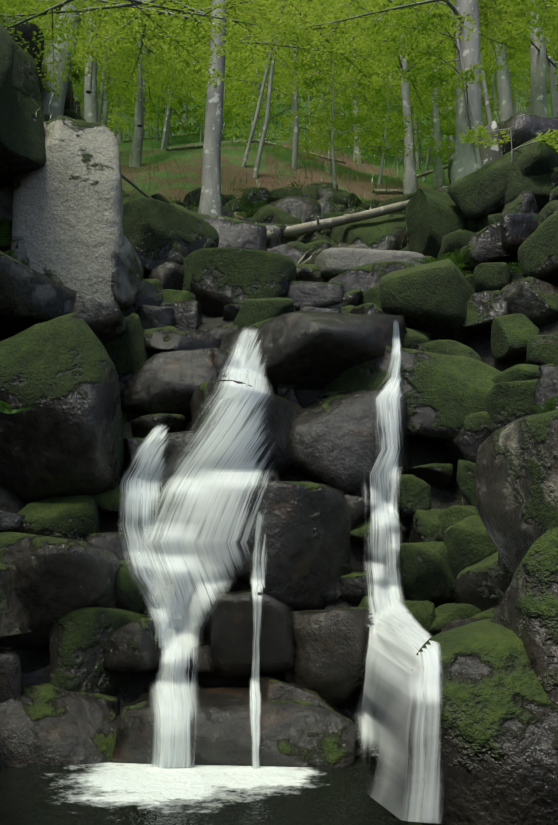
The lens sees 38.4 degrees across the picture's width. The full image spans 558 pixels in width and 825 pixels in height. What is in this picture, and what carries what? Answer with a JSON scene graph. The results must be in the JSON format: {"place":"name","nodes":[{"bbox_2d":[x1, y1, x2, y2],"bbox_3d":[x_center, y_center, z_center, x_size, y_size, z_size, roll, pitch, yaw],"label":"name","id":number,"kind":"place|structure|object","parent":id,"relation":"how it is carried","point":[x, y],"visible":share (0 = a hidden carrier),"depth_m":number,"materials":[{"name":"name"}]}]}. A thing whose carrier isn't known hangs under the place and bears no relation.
{"place":"outdoors","nodes":[
{"label":"outdoors","id":0,"kind":"place"},
{"bbox_2d":[0,747,412,824],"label":"pool water","id":1,"kind":"structure","parent":0,"point":[110,793],"depth_m":6.88,"materials":[{"name":"liquid"}]},
{"bbox_2d":[0,34,557,747],"bbox_3d":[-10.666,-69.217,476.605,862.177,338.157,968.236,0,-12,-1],"label":"hillside ground","id":2,"kind":"structure","parent":0,"point":[422,454],"depth_m":27.29,"materials":[{"name":"green plant"}]},
{"bbox_2d":[0,15,557,824],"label":"boulders","id":3,"kind":"object","parent":2,"relation":"on","point":[88,321],"visible":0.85,"depth_m":10.12,"materials":[{"name":"grey stone"}]},
{"bbox_2d":[116,320,444,823],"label":"waterfall water","id":4,"kind":"structure","parent":3,"relation":"on","point":[213,482],"depth_m":9.47,"materials":[{"name":"white liquid"}]},
{"bbox_2d":[0,181,557,415],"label":"ferns","id":5,"kind":"object","parent":2,"relation":"on","point":[7,406],"visible":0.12,"depth_m":12.55,"materials":[{"name":"green plant"}]},
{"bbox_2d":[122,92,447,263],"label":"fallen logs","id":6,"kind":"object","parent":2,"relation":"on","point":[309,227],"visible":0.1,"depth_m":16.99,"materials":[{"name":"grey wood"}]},
{"bbox_2d":[478,119,502,167],"bbox_3d":[4.045,-4.870,15.690,0.797,1.828,0.786,0,-12,-1],"label":"stump","id":7,"kind":"object","parent":2,"relation":"on","point":[490,154],"visible":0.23,"depth_m":15.50,"materials":[{"name":"grey wood"}]}
]}

